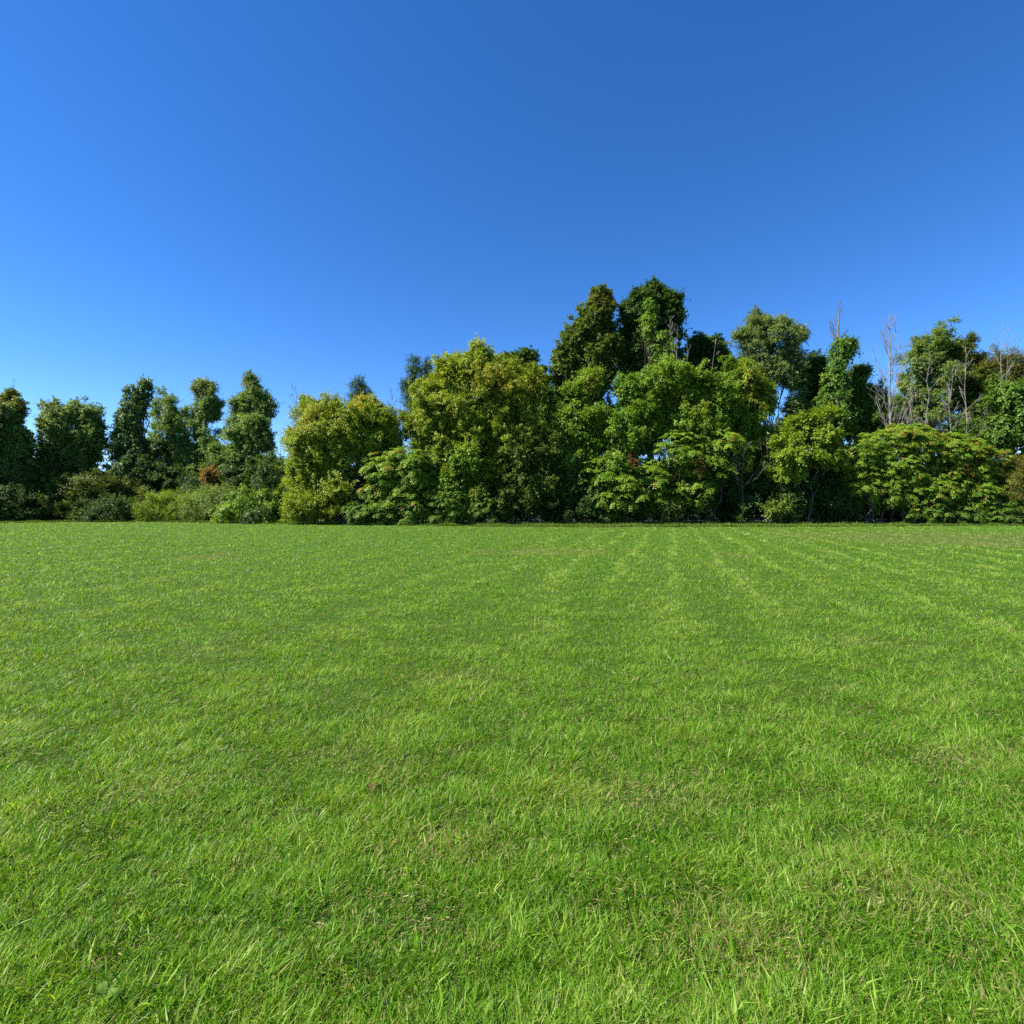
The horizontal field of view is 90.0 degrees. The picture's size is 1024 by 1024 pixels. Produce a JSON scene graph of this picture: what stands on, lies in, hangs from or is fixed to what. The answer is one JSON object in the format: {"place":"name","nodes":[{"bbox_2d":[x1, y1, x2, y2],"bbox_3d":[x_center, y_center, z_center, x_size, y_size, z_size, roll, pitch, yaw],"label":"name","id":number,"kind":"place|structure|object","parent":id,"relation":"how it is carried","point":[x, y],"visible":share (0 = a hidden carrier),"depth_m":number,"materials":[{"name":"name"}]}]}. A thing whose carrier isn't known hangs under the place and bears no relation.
{"place":"outdoors","nodes":[
{"label":"outdoors","id":0,"kind":"place"},
{"bbox_2d":[1,515,1021,526],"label":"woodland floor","id":1,"kind":"structure","parent":0,"point":[648,519],"depth_m":50.33,"materials":[{"name":"brown plant"}]},
{"bbox_2d":[0,385,47,520],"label":"broadleaf tree","id":2,"kind":"object","parent":1,"relation":"on","point":[16,446],"visible":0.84,"depth_m":51.32,"materials":[{"name":"green plant"}]},
{"bbox_2d":[0,473,58,520],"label":"shrub","id":3,"kind":"object","parent":1,"relation":"on","point":[13,509],"visible":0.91,"depth_m":49.84,"materials":[{"name":"green plant"}]},
{"bbox_2d":[9,463,123,520],"bbox_3d":[-45.124,-2.017,52.347,9.329,6.096,6.122,0,1,0],"label":"shrub","id":4,"kind":"object","parent":1,"relation":"on","point":[70,493],"visible":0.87,"depth_m":51.58,"materials":[{"name":"green plant"}]},
{"bbox_2d":[28,395,109,502],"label":"broadleaf tree","id":5,"kind":"object","parent":1,"relation":"on","point":[82,443],"visible":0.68,"depth_m":54.92,"materials":[{"name":"green plant"}]},
{"bbox_2d":[87,470,158,508],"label":"shrub","id":6,"kind":"object","parent":1,"relation":"on","point":[139,491],"visible":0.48,"depth_m":53.93,"materials":[{"name":"green plant"}]},
{"bbox_2d":[100,376,158,493],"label":"broadleaf tree","id":7,"kind":"object","parent":1,"relation":"on","point":[126,435],"visible":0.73,"depth_m":56.11,"materials":[{"name":"green plant"}]},
{"bbox_2d":[145,385,187,518],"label":"broadleaf tree","id":8,"kind":"object","parent":1,"relation":"on","point":[165,416],"visible":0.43,"depth_m":60.01,"materials":[{"name":"green plant"}]},
{"bbox_2d":[130,485,211,521],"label":"brush thicket","id":9,"kind":"object","parent":1,"relation":"on","point":[149,510],"visible":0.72,"depth_m":50.35,"materials":[{"name":"green plant"}]},
{"bbox_2d":[161,376,227,488],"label":"broadleaf tree","id":10,"kind":"object","parent":1,"relation":"on","point":[202,414],"visible":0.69,"depth_m":58.11,"materials":[{"name":"green plant"}]},
{"bbox_2d":[174,478,239,521],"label":"brush thicket","id":11,"kind":"object","parent":1,"relation":"on","point":[205,492],"visible":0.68,"depth_m":48.70,"materials":[{"name":"green plant"}]},
{"bbox_2d":[196,464,220,519],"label":"rusty shrub","id":12,"kind":"object","parent":1,"relation":"on","point":[207,475],"visible":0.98,"depth_m":50.41,"materials":[{"name":"brown plant"}]},
{"bbox_2d":[197,411,278,483],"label":"broadleaf tree","id":13,"kind":"object","parent":1,"relation":"on","point":[248,435],"visible":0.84,"depth_m":53.17,"materials":[{"name":"green plant"}]},
{"bbox_2d":[206,483,301,523],"bbox_3d":[-23.305,-0.777,47.419,8.641,3.772,5.638,0,1,0],"label":"vine mound","id":14,"kind":"object","parent":1,"relation":"on","point":[242,503],"visible":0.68,"depth_m":46.48,"materials":[{"name":"green plant"}]},
{"bbox_2d":[225,369,283,428],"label":"broadleaf tree","id":15,"kind":"object","parent":1,"relation":"on","point":[254,398],"visible":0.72,"depth_m":56.23,"materials":[{"name":"green plant"}]},
{"bbox_2d":[237,503,275,523],"bbox_3d":[-22.782,0.141,45.142,3.543,1.922,2.568,0,1,0],"label":"vine mound","id":16,"kind":"object","parent":1,"relation":"on","point":[257,512],"visible":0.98,"depth_m":44.80,"materials":[{"name":"green plant"}]},
{"bbox_2d":[237,449,279,498],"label":"understory tree","id":17,"kind":"object","parent":1,"relation":"on","point":[250,470],"visible":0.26,"depth_m":50.85,"materials":[{"name":"green plant"}]},
{"bbox_2d":[278,400,306,520],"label":"pale sapling","id":18,"kind":"object","parent":1,"relation":"on","point":[296,412],"visible":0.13,"depth_m":46.75,"materials":[{"name":"green plant"}]},
{"bbox_2d":[286,384,303,520],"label":"bare tree","id":19,"kind":"object","parent":1,"relation":"on","point":[291,406],"visible":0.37,"depth_m":49.80,"materials":[{"name":"grey plant"}]},
{"bbox_2d":[276,484,344,523],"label":"yellow shrub","id":20,"kind":"object","parent":1,"relation":"on","point":[292,503],"visible":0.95,"depth_m":42.50,"materials":[{"name":"green plant"}]},
{"bbox_2d":[275,387,412,523],"bbox_3d":[-14.482,-4.791,44.943,12.236,11.922,7.851,0,1,0],"label":"yellow green tree","id":21,"kind":"object","parent":1,"relation":"on","point":[328,439],"visible":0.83,"depth_m":43.06,"materials":[{"name":"green plant"}]},
{"bbox_2d":[342,373,374,457],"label":"spruce tree","id":22,"kind":"object","parent":1,"relation":"on","point":[359,386],"visible":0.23,"depth_m":56.44,"materials":[{"name":"green plant"}]},
{"bbox_2d":[341,496,437,524],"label":"sumac shrub","id":23,"kind":"object","parent":1,"relation":"on","point":[353,510],"visible":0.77,"depth_m":41.72,"materials":[{"name":"green plant"}]},
{"bbox_2d":[355,441,443,523],"bbox_3d":[-9.201,-2.394,43.081,7.919,7.075,4.971,0,1,0],"label":"sumac shrub","id":24,"kind":"object","parent":1,"relation":"on","point":[401,485],"visible":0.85,"depth_m":42.02,"materials":[{"name":"green plant"}]},
{"bbox_2d":[396,352,433,473],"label":"juniper tree","id":25,"kind":"object","parent":1,"relation":"on","point":[415,370],"visible":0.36,"depth_m":49.56,"materials":[{"name":"green plant"}]},
{"bbox_2d":[429,443,496,524],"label":"young tree","id":26,"kind":"object","parent":1,"relation":"on","point":[470,466],"visible":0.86,"depth_m":42.12,"materials":[{"name":"green plant"}]},
{"bbox_2d":[424,490,502,523],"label":"sumac shrub","id":27,"kind":"object","parent":1,"relation":"on","point":[469,510],"visible":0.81,"depth_m":41.56,"materials":[{"name":"green plant"}]},
{"bbox_2d":[398,332,556,522],"bbox_3d":[-3.051,-7.123,45.092,13.967,16.572,9.493,0,1,0],"label":"yellow green tree","id":28,"kind":"object","parent":1,"relation":"on","point":[478,393],"visible":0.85,"depth_m":43.47,"materials":[{"name":"green plant"}]},
{"bbox_2d":[498,344,540,520],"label":"broadleaf tree","id":29,"kind":"object","parent":1,"relation":"on","point":[526,354],"visible":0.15,"depth_m":52.02,"materials":[{"name":"green plant"}]},
{"bbox_2d":[484,422,576,522],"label":"understory tree","id":30,"kind":"object","parent":1,"relation":"on","point":[529,495],"visible":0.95,"depth_m":42.62,"materials":[{"name":"green plant"}]},
{"bbox_2d":[523,363,563,423],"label":"broadleaf tree","id":31,"kind":"object","parent":1,"relation":"on","point":[552,391],"visible":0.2,"depth_m":50.89,"materials":[{"name":"green plant"}]},
{"bbox_2d":[540,362,623,521],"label":"front tree","id":32,"kind":"object","parent":1,"relation":"on","point":[577,415],"visible":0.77,"depth_m":43.87,"materials":[{"name":"green plant"}]},
{"bbox_2d":[547,282,635,520],"bbox_3d":[8.062,-11.440,53.896,9.645,24.889,5.536,0,1,0],"label":"tall tree","id":33,"kind":"object","parent":1,"relation":"on","point":[591,339],"visible":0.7,"depth_m":52.67,"materials":[{"name":"green plant"}]},
{"bbox_2d":[538,474,661,521],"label":"understory tree","id":34,"kind":"object","parent":1,"relation":"on","point":[629,511],"depth_m":47.44,"materials":[{"name":"green plant"}]},
{"bbox_2d":[573,453,673,522],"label":"sumac tree","id":35,"kind":"object","parent":1,"relation":"on","point":[663,474],"visible":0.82,"depth_m":42.39,"materials":[{"name":"green plant"}]},
{"bbox_2d":[584,370,664,522],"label":"front tree","id":36,"kind":"object","parent":1,"relation":"on","point":[626,389],"visible":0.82,"depth_m":43.41,"materials":[{"name":"green plant"}]},
{"bbox_2d":[605,274,692,519],"bbox_3d":[14.465,-12.174,55.279,9.445,26.345,6.693,0,1,0],"label":"tall tree","id":37,"kind":"object","parent":1,"relation":"on","point":[669,301],"visible":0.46,"depth_m":53.77,"materials":[{"name":"green plant"}]},
{"bbox_2d":[634,297,676,462],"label":"vine column","id":38,"kind":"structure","parent":1,"relation":"on","point":[649,320],"depth_m":51.94,"materials":[{"name":"green plant"}]},
{"bbox_2d":[658,315,678,466],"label":"bare tree","id":39,"kind":"object","parent":1,"relation":"on","point":[668,346],"visible":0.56,"depth_m":51.65,"materials":[{"name":"brown wood"}]},
{"bbox_2d":[632,338,746,521],"bbox_3d":[14.717,-7.025,44.929,11.507,16.270,6.607,0,1,0],"label":"front tree","id":40,"kind":"object","parent":1,"relation":"on","point":[698,401],"visible":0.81,"depth_m":43.66,"materials":[{"name":"green plant"}]},
{"bbox_2d":[644,429,744,522],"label":"sumac tree","id":41,"kind":"object","parent":1,"relation":"on","point":[679,455],"visible":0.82,"depth_m":42.56,"materials":[{"name":"green plant"}]},
{"bbox_2d":[680,330,734,519],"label":"broadleaf tree","id":42,"kind":"object","parent":1,"relation":"on","point":[702,346],"visible":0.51,"depth_m":55.82,"materials":[{"name":"green plant"}]},
{"bbox_2d":[696,427,749,522],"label":"sumac tree","id":43,"kind":"object","parent":1,"relation":"on","point":[718,441],"visible":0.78,"depth_m":42.58,"materials":[{"name":"green plant"}]},
{"bbox_2d":[686,448,771,519],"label":"understory tree","id":44,"kind":"object","parent":1,"relation":"on","point":[751,463],"visible":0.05,"depth_m":47.72,"materials":[{"name":"green plant"}]},
{"bbox_2d":[711,352,781,522],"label":"front tree","id":45,"kind":"object","parent":1,"relation":"on","point":[758,390],"visible":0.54,"depth_m":44.95,"materials":[{"name":"green plant"}]},
{"bbox_2d":[731,441,767,523],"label":"bare tree","id":46,"kind":"object","parent":1,"relation":"on","point":[736,459],"visible":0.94,"depth_m":42.49,"materials":[{"name":"grey plant"}]},
{"bbox_2d":[725,304,814,521],"bbox_3d":[24.889,-9.587,49.730,8.835,21.295,5.234,0,1,0],"label":"feathery tree","id":47,"kind":"object","parent":1,"relation":"on","point":[756,339],"visible":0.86,"depth_m":48.70,"materials":[{"name":"green plant"}]},
{"bbox_2d":[734,412,814,469],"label":"broadleaf tree","id":48,"kind":"object","parent":1,"relation":"on","point":[781,419],"visible":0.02,"depth_m":52.83,"materials":[{"name":"green plant"}]},
{"bbox_2d":[757,492,794,522],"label":"shrub","id":49,"kind":"object","parent":1,"relation":"on","point":[774,509],"visible":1,"depth_m":41.45,"materials":[{"name":"green plant"}]},
{"bbox_2d":[762,401,851,523],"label":"young maple","id":50,"kind":"object","parent":1,"relation":"on","point":[793,453],"visible":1,"depth_m":42.41,"materials":[{"name":"green plant"}]},
{"bbox_2d":[789,348,829,520],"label":"broadleaf tree","id":51,"kind":"object","parent":1,"relation":"on","point":[818,363],"visible":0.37,"depth_m":49.94,"materials":[{"name":"green plant"}]},
{"bbox_2d":[763,443,866,522],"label":"understory tree","id":52,"kind":"object","parent":1,"relation":"on","point":[838,495],"visible":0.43,"depth_m":43.12,"materials":[{"name":"green plant"}]},
{"bbox_2d":[808,300,863,443],"bbox_3d":[29.983,-9.240,47.255,4.872,20.614,3.603,0,1,0],"label":"vine covered snag","id":53,"kind":"object","parent":1,"relation":"on","point":[835,381],"visible":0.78,"depth_m":46.83,"materials":[{"name":"green plant"}]},
{"bbox_2d":[806,362,895,521],"bbox_3d":[31.538,-6.609,48.992,9.194,15.349,5.134,0,1,0],"label":"broadleaf tree","id":54,"kind":"object","parent":1,"relation":"on","point":[862,399],"visible":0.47,"depth_m":47.87,"materials":[{"name":"green plant"}]},
{"bbox_2d":[840,429,918,523],"bbox_3d":[30.317,-2.900,42.998,6.569,8.105,3.633,0,1,0],"label":"sumac shrub","id":55,"kind":"object","parent":1,"relation":"on","point":[869,452],"visible":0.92,"depth_m":42.29,"materials":[{"name":"green plant"}]},
{"bbox_2d":[868,314,915,521],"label":"bare tree","id":56,"kind":"object","parent":1,"relation":"on","point":[890,396],"visible":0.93,"depth_m":46.25,"materials":[{"name":"grey wood"}]},
{"bbox_2d":[862,423,962,523],"bbox_3d":[33.328,-3.206,42.920,6.950,8.695,4.715,0,1,0],"label":"sumac shrub","id":57,"kind":"object","parent":1,"relation":"on","point":[918,438],"visible":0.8,"depth_m":41.94,"materials":[{"name":"green plant"}]},
{"bbox_2d":[905,387,925,425],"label":"bare tree","id":58,"kind":"object","parent":1,"relation":"on","point":[911,407],"visible":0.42,"depth_m":48.39,"materials":[{"name":"grey wood"}]},
{"bbox_2d":[913,352,938,424],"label":"bare tree","id":59,"kind":"object","parent":1,"relation":"on","point":[924,395],"visible":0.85,"depth_m":48.42,"materials":[{"name":"grey wood"}]},
{"bbox_2d":[892,315,970,440],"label":"broadleaf tree","id":60,"kind":"object","parent":1,"relation":"on","point":[940,338],"visible":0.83,"depth_m":51.92,"materials":[{"name":"green plant"}]},
{"bbox_2d":[915,359,965,437],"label":"bare tree","id":61,"kind":"object","parent":1,"relation":"on","point":[949,409],"visible":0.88,"depth_m":48.35,"materials":[{"name":"grey wood"}]},
{"bbox_2d":[865,456,1021,521],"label":"understory tree","id":62,"kind":"object","parent":1,"relation":"on","point":[917,505],"depth_m":45.73,"materials":[{"name":"green plant"}]},
{"bbox_2d":[885,370,1018,454],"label":"broadleaf tree","id":63,"kind":"object","parent":1,"relation":"on","point":[977,417],"visible":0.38,"depth_m":51.00,"materials":[{"name":"green plant"}]},
{"bbox_2d":[893,498,1023,523],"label":"sumac shrub","id":64,"kind":"object","parent":1,"relation":"on","point":[954,513],"visible":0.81,"depth_m":41.61,"materials":[{"name":"green plant"}]},
{"bbox_2d":[919,432,1010,522],"bbox_3d":[37.272,-2.814,43.073,7.628,7.909,4.336,0,1,0],"label":"sumac shrub","id":65,"kind":"object","parent":1,"relation":"on","point":[955,470],"visible":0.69,"depth_m":42.13,"materials":[{"name":"green plant"}]},
{"bbox_2d":[930,330,1003,519],"bbox_3d":[46.936,-8.888,53.025,7.323,19.766,6.399,0,1,0],"label":"broadleaf tree","id":66,"kind":"object","parent":1,"relation":"on","point":[976,368],"visible":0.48,"depth_m":52.26,"materials":[{"name":"green plant"}]},
{"bbox_2d":[955,338,986,435],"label":"bare tree","id":67,"kind":"object","parent":1,"relation":"on","point":[966,419],"visible":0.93,"depth_m":48.36,"materials":[{"name":"grey wood"}]},
{"bbox_2d":[964,447,1023,523],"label":"sumac shrub","id":68,"kind":"object","parent":1,"relation":"on","point":[1001,463],"visible":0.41,"depth_m":42.44,"materials":[{"name":"green plant"}]},
{"bbox_2d":[980,322,1017,448],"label":"bare tree","id":69,"kind":"object","parent":1,"relation":"on","point":[1001,377],"visible":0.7,"depth_m":48.28,"materials":[{"name":"grey wood"}]},
{"bbox_2d":[978,377,1023,459],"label":"vine covered tree","id":70,"kind":"object","parent":1,"relation":"on","point":[1006,429],"visible":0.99,"depth_m":47.47,"materials":[{"name":"green plant"}]},
{"bbox_2d":[979,338,1023,455],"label":"rusty tree","id":71,"kind":"object","parent":1,"relation":"on","point":[1017,370],"visible":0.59,"depth_m":51.09,"materials":[{"name":"green plant"}]},
{"bbox_2d":[998,345,1011,454],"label":"bare tree","id":72,"kind":"object","parent":1,"relation":"on","point":[1007,368],"visible":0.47,"depth_m":48.30,"materials":[{"name":"grey wood"}]},
{"bbox_2d":[991,452,1023,522],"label":"twiggy shrub","id":73,"kind":"object","parent":1,"relation":"on","point":[1020,461],"visible":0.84,"depth_m":42.09,"materials":[{"name":"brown plant"}]},
{"bbox_2d":[0,514,1023,1023],"bbox_3d":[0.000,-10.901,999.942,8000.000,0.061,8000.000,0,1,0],"label":"lawn ground","id":74,"kind":"structure","parent":0,"point":[690,610],"depth_m":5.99,"materials":[{"name":"green plant"}]},
{"bbox_2d":[24,461,71,519],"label":"shaded bush","id":75,"kind":"object","parent":74,"relation":"on","point":[42,484],"depth_m":53.22,"materials":[{"name":"green plant"}]},
{"bbox_2d":[36,859,63,875],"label":"broadleaf weed","id":76,"kind":"object","parent":74,"relation":"on","point":[56,862],"visible":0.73,"depth_m":2.21,"materials":[{"name":"green plant"}]},
{"bbox_2d":[53,461,110,519],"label":"shaded bush","id":77,"kind":"object","parent":74,"relation":"on","point":[76,470],"visible":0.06,"depth_m":55.53,"materials":[{"name":"green plant"}]},
{"bbox_2d":[89,981,121,1013],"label":"broadleaf weed","id":78,"kind":"object","parent":74,"relation":"on","point":[102,985],"visible":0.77,"depth_m":1.65,"materials":[{"name":"green plant"}]},
{"bbox_2d":[66,490,151,521],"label":"round bush","id":79,"kind":"object","parent":74,"relation":"on","point":[115,510],"visible":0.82,"depth_m":50.88,"materials":[{"name":"green plant"}]},
{"bbox_2d":[106,452,191,518],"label":"shaded bush","id":80,"kind":"object","parent":74,"relation":"on","point":[155,478],"visible":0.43,"depth_m":55.53,"materials":[{"name":"green plant"}]},
{"bbox_2d":[175,459,247,520],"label":"shaded bush","id":81,"kind":"object","parent":74,"relation":"on","point":[226,471],"visible":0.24,"depth_m":51.41,"materials":[{"name":"green plant"}]},
{"bbox_2d":[248,452,315,521],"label":"shaded bush","id":82,"kind":"object","parent":74,"relation":"on","point":[278,473],"visible":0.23,"depth_m":48.73,"materials":[{"name":"green plant"}]},
{"bbox_2d":[310,461,369,521],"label":"shaded bush","id":83,"kind":"object","parent":74,"relation":"on","point":[327,519],"visible":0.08,"depth_m":47.72,"materials":[{"name":"green plant"}]},
{"bbox_2d":[361,865,377,879],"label":"broadleaf weed","id":84,"kind":"object","parent":74,"relation":"on","point":[363,875],"visible":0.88,"depth_m":2.20,"materials":[{"name":"green plant"}]},
{"bbox_2d":[367,783,378,791],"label":"dead leaf","id":85,"kind":"object","parent":74,"relation":"on","point":[375,784],"visible":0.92,"depth_m":2.85,"materials":[{"name":"brown plant"}]},
{"bbox_2d":[360,467,433,522],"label":"shaded bush","id":86,"kind":"object","parent":74,"relation":"on","point":[398,497],"visible":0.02,"depth_m":46.28,"materials":[{"name":"green plant"}]},
{"bbox_2d":[424,455,490,522],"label":"shaded bush","id":87,"kind":"object","parent":74,"relation":"on","point":[442,509],"visible":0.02,"depth_m":45.64,"materials":[{"name":"green plant"}]},
{"bbox_2d":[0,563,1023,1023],"bbox_3d":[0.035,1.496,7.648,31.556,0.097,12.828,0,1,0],"label":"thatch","id":88,"kind":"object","parent":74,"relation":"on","point":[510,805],"visible":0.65,"depth_m":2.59,"materials":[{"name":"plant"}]},
{"bbox_2d":[0,518,1023,526],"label":"edge grass","id":89,"kind":"structure","parent":74,"relation":"on","point":[696,524],"depth_m":40.99,"materials":[{"name":"green plant"}]},
{"bbox_2d":[483,461,549,523],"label":"shaded bush","id":90,"kind":"object","parent":74,"relation":"on","point":[520,518],"visible":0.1,"depth_m":43.99,"materials":[{"name":"green plant"}]},
{"bbox_2d":[80,452,1021,517],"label":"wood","id":91,"kind":"object","parent":74,"relation":"on","point":[627,514],"depth_m":64.81,"materials":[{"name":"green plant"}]},
{"bbox_2d":[526,462,606,523],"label":"shaded bush","id":92,"kind":"object","parent":74,"relation":"on","point":[580,513],"visible":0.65,"depth_m":43.02,"materials":[{"name":"green plant"}]},
{"bbox_2d":[572,438,659,523],"bbox_3d":[8.940,-2.640,44.141,8.046,7.618,5.396,0,1,0],"label":"shaded bush","id":93,"kind":"object","parent":74,"relation":"on","point":[604,517],"visible":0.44,"depth_m":42.87,"materials":[{"name":"green plant"}]},
{"bbox_2d":[629,449,718,523],"bbox_3d":[13.962,-2.163,44.317,7.969,6.612,5.378,0,1,0],"label":"shaded bush","id":94,"kind":"object","parent":74,"relation":"on","point":[661,511],"visible":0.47,"depth_m":43.19,"materials":[{"name":"green plant"}]},
{"bbox_2d":[688,453,774,523],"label":"shaded bush","id":95,"kind":"object","parent":74,"relation":"on","point":[729,509],"visible":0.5,"depth_m":43.63,"materials":[{"name":"green plant"}]},
{"bbox_2d":[741,448,835,523],"bbox_3d":[23.745,-2.438,44.738,8.514,7.215,5.744,0,1,0],"label":"shaded bush","id":96,"kind":"object","parent":74,"relation":"on","point":[773,487],"visible":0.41,"depth_m":43.94,"materials":[{"name":"green plant"}]},
{"bbox_2d":[800,463,887,523],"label":"shaded bush","id":97,"kind":"object","parent":74,"relation":"on","point":[834,517],"visible":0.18,"depth_m":44.17,"materials":[{"name":"green plant"}]},
{"bbox_2d":[868,460,943,522],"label":"shaded bush","id":98,"kind":"object","parent":74,"relation":"on","point":[885,516],"visible":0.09,"depth_m":44.94,"materials":[{"name":"green plant"}]},
{"bbox_2d":[916,456,979,522],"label":"shaded bush","id":99,"kind":"object","parent":74,"relation":"on","point":[922,520],"depth_m":46.04,"materials":[{"name":"green plant"}]},
{"bbox_2d":[0,0,1023,470],"label":"sky","id":100,"kind":"structure","parent":0,"point":[313,196],"materials":[{"name":"blue"}]}
]}

